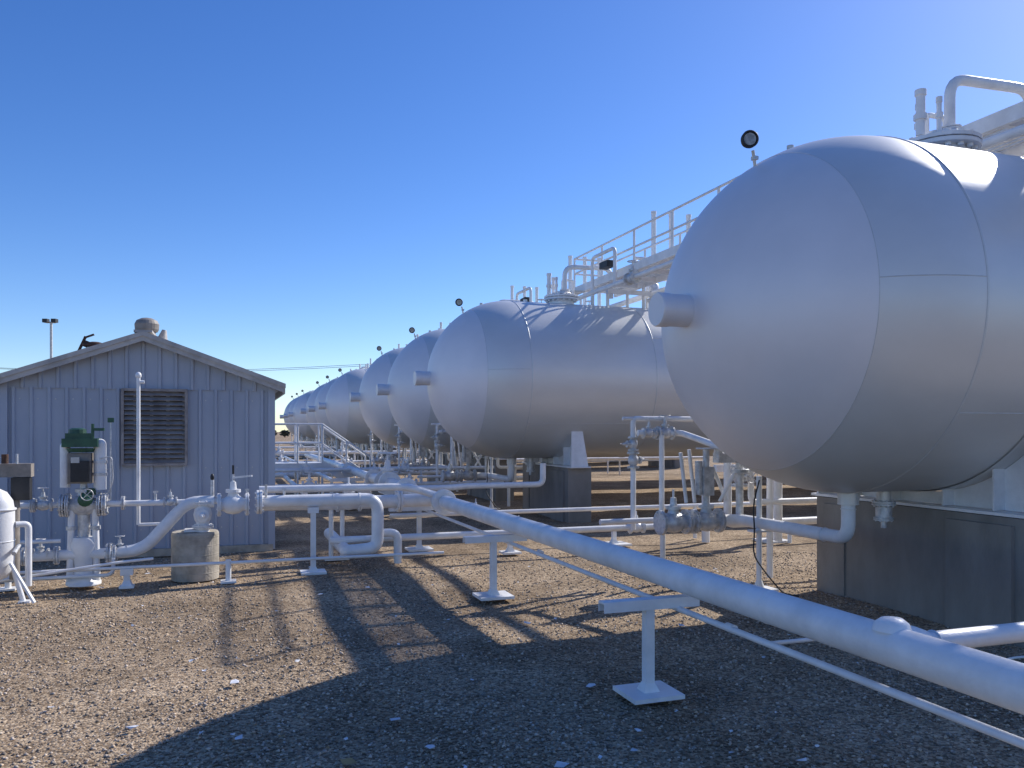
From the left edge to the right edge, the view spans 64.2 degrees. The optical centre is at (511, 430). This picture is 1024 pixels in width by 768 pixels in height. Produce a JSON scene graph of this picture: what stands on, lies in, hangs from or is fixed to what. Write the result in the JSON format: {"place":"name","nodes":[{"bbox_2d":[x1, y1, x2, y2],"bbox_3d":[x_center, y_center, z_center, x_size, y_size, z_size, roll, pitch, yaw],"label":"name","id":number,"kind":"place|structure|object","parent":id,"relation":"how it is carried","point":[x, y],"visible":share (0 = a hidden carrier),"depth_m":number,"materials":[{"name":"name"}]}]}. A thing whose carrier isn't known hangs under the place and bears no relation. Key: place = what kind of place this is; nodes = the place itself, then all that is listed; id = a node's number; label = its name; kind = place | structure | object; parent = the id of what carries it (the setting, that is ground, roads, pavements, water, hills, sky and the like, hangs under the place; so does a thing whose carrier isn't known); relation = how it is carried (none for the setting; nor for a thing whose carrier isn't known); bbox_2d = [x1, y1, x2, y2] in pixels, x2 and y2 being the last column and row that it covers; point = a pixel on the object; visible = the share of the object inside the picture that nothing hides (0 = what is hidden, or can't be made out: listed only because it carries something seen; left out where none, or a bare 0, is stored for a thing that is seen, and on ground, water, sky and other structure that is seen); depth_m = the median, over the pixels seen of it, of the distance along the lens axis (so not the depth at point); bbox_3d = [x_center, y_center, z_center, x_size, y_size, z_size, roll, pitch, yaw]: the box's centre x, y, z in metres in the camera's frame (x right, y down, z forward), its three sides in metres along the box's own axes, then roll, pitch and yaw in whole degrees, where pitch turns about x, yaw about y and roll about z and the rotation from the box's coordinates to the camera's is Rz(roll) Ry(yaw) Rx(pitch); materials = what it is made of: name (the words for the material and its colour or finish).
{"place":"outdoors","nodes":[
{"label":"outdoors","id":0,"kind":"place"},
{"bbox_2d":[10,364,369,370],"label":"utility line","id":1,"kind":"object","parent":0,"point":[287,369],"visible":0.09,"depth_m":88.99,"materials":[{"name":"metal"}]},
{"bbox_2d":[0,432,1023,767],"bbox_3d":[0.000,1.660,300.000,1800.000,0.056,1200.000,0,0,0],"label":"gravel ground","id":2,"kind":"structure","parent":0,"point":[292,526],"depth_m":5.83,"materials":[{"name":"gravel"}]},
{"bbox_2d":[0,454,35,603],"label":"filter vessel","id":3,"kind":"object","parent":2,"relation":"on","point":[22,475],"visible":1,"depth_m":7.84,"materials":[{"name":"white paint"}]},
{"bbox_2d":[42,319,57,357],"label":"floodlight pole","id":4,"kind":"object","parent":2,"relation":"on","point":[51,332],"visible":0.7,"depth_m":44.93,"materials":[{"name":"metal"}]},
{"bbox_2d":[57,418,113,586],"bbox_3d":[-4.507,0.748,8.645,0.528,1.765,0.387,0,0,-19],"label":"actuated valve","id":5,"kind":"object","parent":2,"relation":"on","point":[83,470],"visible":0.98,"depth_m":8.58,"materials":[{"name":"white paint"}]},
{"bbox_2d":[119,569,134,588],"bbox_3d":[-4.019,1.542,8.520,0.140,0.197,0.126,0,0,-19],"label":"pipe support stand","id":6,"kind":"object","parent":2,"relation":"on","point":[127,583],"visible":1,"depth_m":8.48,"materials":[{"name":"white paint"}]},
{"bbox_2d":[0,318,285,561],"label":"metal shed","id":7,"kind":"structure","parent":2,"relation":"on","point":[203,417],"depth_m":10.67,"materials":[{"name":"white metal"}]},
{"bbox_2d":[171,528,218,581],"bbox_3d":[-3.534,1.373,9.110,0.505,0.555,0.505,0,0,-19],"label":"concrete pedestal","id":8,"kind":"object","parent":2,"relation":"on","point":[190,545],"visible":0.96,"depth_m":8.90,"materials":[{"name":"grey concrete"}]},
{"bbox_2d":[0,372,443,591],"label":"pipe manifold","id":9,"kind":"object","parent":2,"relation":"on","point":[233,502],"visible":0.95,"depth_m":9.06,"materials":[{"name":"white paint"}]},
{"bbox_2d":[275,430,289,436],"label":"distant trees","id":10,"kind":"object","parent":2,"relation":"on","point":[284,433],"visible":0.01,"depth_m":190.50,"materials":[{"name":"green plant"}]},
{"bbox_2d":[300,507,326,575],"bbox_3d":[-2.285,1.262,9.382,0.280,0.757,0.252,0,0,-19],"label":"pipe support stand","id":11,"kind":"object","parent":2,"relation":"on","point":[312,569],"visible":1,"depth_m":9.35,"materials":[{"name":"white paint"}]},
{"bbox_2d":[280,369,350,450],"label":"storage tank","id":12,"kind":"object","parent":2,"relation":"on","point":[289,428],"visible":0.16,"depth_m":57.90,"materials":[{"name":"silver metal"}]},
{"bbox_2d":[275,423,371,494],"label":"crossover stairs","id":13,"kind":"structure","parent":2,"relation":"on","point":[298,464],"depth_m":19.67,"materials":[{"name":"white metal"}]},
{"bbox_2d":[284,364,366,450],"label":"storage tank","id":14,"kind":"object","parent":2,"relation":"on","point":[290,419],"visible":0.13,"depth_m":53.69,"materials":[{"name":"silver metal"}]},
{"bbox_2d":[288,358,370,457],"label":"storage tank","id":15,"kind":"object","parent":2,"relation":"on","point":[307,431],"visible":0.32,"depth_m":49.16,"materials":[{"name":"silver metal"}]},
{"bbox_2d":[333,478,363,492],"bbox_3d":[-3.430,1.323,17.131,0.620,0.637,0.306,0,0,-19],"label":"pipe support stand","id":16,"kind":"object","parent":2,"relation":"on","point":[353,480],"visible":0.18,"depth_m":17.08,"materials":[{"name":"white paint"}]},
{"bbox_2d":[300,344,407,459],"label":"storage tank","id":17,"kind":"object","parent":2,"relation":"on","point":[310,417],"visible":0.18,"depth_m":40.79,"materials":[{"name":"silver metal"}]},
{"bbox_2d":[388,506,433,551],"bbox_3d":[-1.379,1.337,11.174,0.620,0.607,0.306,0,0,-19],"label":"pipe support stand","id":18,"kind":"object","parent":2,"relation":"on","point":[418,547],"visible":0.73,"depth_m":11.18,"materials":[{"name":"white paint"}]},
{"bbox_2d":[350,285,538,481],"bbox_3d":[3.682,-1.375,27.115,18.050,6.250,3.886,0,0,-19],"label":"storage tank","id":19,"kind":"object","parent":2,"relation":"on","point":[379,420],"visible":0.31,"depth_m":23.52,"materials":[{"name":"silver metal"}]},
{"bbox_2d":[48,566,857,767],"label":"ground litter","id":20,"kind":"object","parent":2,"relation":"on","point":[347,761],"visible":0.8,"depth_m":4.37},
{"bbox_2d":[308,334,628,466],"bbox_3d":[-0.746,-1.375,39.974,18.050,6.250,3.886,0,0,-19],"label":"storage tank","id":21,"kind":"object","parent":2,"relation":"on","point":[320,416],"visible":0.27,"depth_m":36.49,"materials":[{"name":"silver metal"}]},
{"bbox_2d":[376,255,600,501],"bbox_3d":[5.179,-1.375,22.766,18.050,6.250,3.886,0,0,-19],"label":"storage tank","id":22,"kind":"object","parent":2,"relation":"on","point":[413,414],"visible":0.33,"depth_m":19.17,"materials":[{"name":"silver metal"}]},
{"bbox_2d":[515,124,1023,306],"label":"overhead vapour pipe","id":23,"kind":"object","parent":22,"relation":"on","point":[633,276],"visible":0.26,"depth_m":15.13,"materials":[{"name":"white metal"}]},
{"bbox_2d":[275,444,702,494],"bbox_3d":[-3.553,1.050,36.655,17.500,1.200,40.000,0,0,-19],"label":"yard pipework","id":24,"kind":"object","parent":2,"relation":"on","point":[308,472],"visible":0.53,"depth_m":21.08,"materials":[{"name":"white paint"}]},
{"bbox_2d":[463,534,526,600],"bbox_3d":[-0.166,1.337,8.049,0.640,0.607,0.306,0,0,-19],"label":"pipe support stand","id":25,"kind":"object","parent":2,"relation":"on","point":[492,593],"visible":0.88,"depth_m":8.01,"materials":[{"name":"white paint"}]},
{"bbox_2d":[318,322,683,467],"bbox_3d":[0.719,-1.375,35.719,18.050,6.250,3.886,0,0,-19],"label":"storage tank","id":26,"kind":"object","parent":2,"relation":"on","point":[345,418],"visible":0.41,"depth_m":31.95,"materials":[{"name":"silver metal"}]},
{"bbox_2d":[499,544,521,554],"bbox_3d":[-0.026,1.492,10.900,0.250,0.297,0.225,0,0,-19],"label":"pipe support stand","id":27,"kind":"object","parent":2,"relation":"on","point":[509,550],"visible":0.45,"depth_m":10.86,"materials":[{"name":"white paint"}]},
{"bbox_2d":[330,463,791,543],"bbox_3d":[1.965,0.998,12.643,9.700,1.305,2.899,0,0,-19],"label":"product line","id":28,"kind":"object","parent":2,"relation":"on","point":[642,527],"visible":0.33,"depth_m":11.63,"materials":[{"name":"white paint"}]},
{"bbox_2d":[413,211,723,522],"bbox_3d":[6.588,-1.375,18.492,18.050,6.250,3.886,0,0,-19],"label":"storage tank","id":29,"kind":"object","parent":2,"relation":"on","point":[560,384],"visible":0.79,"depth_m":14.91,"materials":[{"name":"silver metal"}]},
{"bbox_2d":[606,524,631,545],"bbox_3d":[1.462,1.462,11.708,0.400,0.357,0.360,0,0,-19],"label":"pipe support stand","id":30,"kind":"object","parent":2,"relation":"on","point":[613,540],"visible":0.43,"depth_m":11.68,"materials":[{"name":"white paint"}]},
{"bbox_2d":[598,594,699,704],"bbox_3d":[0.857,1.343,5.080,0.660,0.597,0.306,0,0,-19],"label":"pipe support stand","id":31,"kind":"object","parent":2,"relation":"on","point":[648,688],"visible":0.9,"depth_m":5.05,"materials":[{"name":"white paint"}]},
{"bbox_2d":[304,452,1023,714],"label":"pipeline","id":32,"kind":"object","parent":31,"relation":"on","point":[952,659],"visible":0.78,"depth_m":3.87,"materials":[{"name":"white paint"}]},
{"bbox_2d":[378,491,1023,748],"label":"electrical conduit","id":33,"kind":"object","parent":31,"relation":"on","point":[991,731],"visible":0.92,"depth_m":3.96,"materials":[{"name":"white metal"}]},
{"bbox_2d":[599,75,1023,647],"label":"storage tank","id":34,"kind":"object","parent":2,"relation":"on","point":[839,321],"visible":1,"depth_m":6.18,"materials":[{"name":"silver metal"}]},
{"bbox_2d":[570,101,1023,308],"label":"overhead catwalk","id":35,"kind":"object","parent":34,"relation":"attached to","point":[1005,119],"visible":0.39,"depth_m":14.10,"materials":[{"name":"metal"}]},
{"bbox_2d":[1007,656,1023,659],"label":"pipe","id":36,"kind":"object","parent":2,"relation":"on","point":[1016,657],"visible":0.25,"depth_m":5.82,"materials":[{"name":"white metal"}]},
{"bbox_2d":[0,0,1023,431],"label":"sky","id":37,"kind":"structure","parent":0,"point":[282,184],"materials":[{"name":"blue"}]}
]}

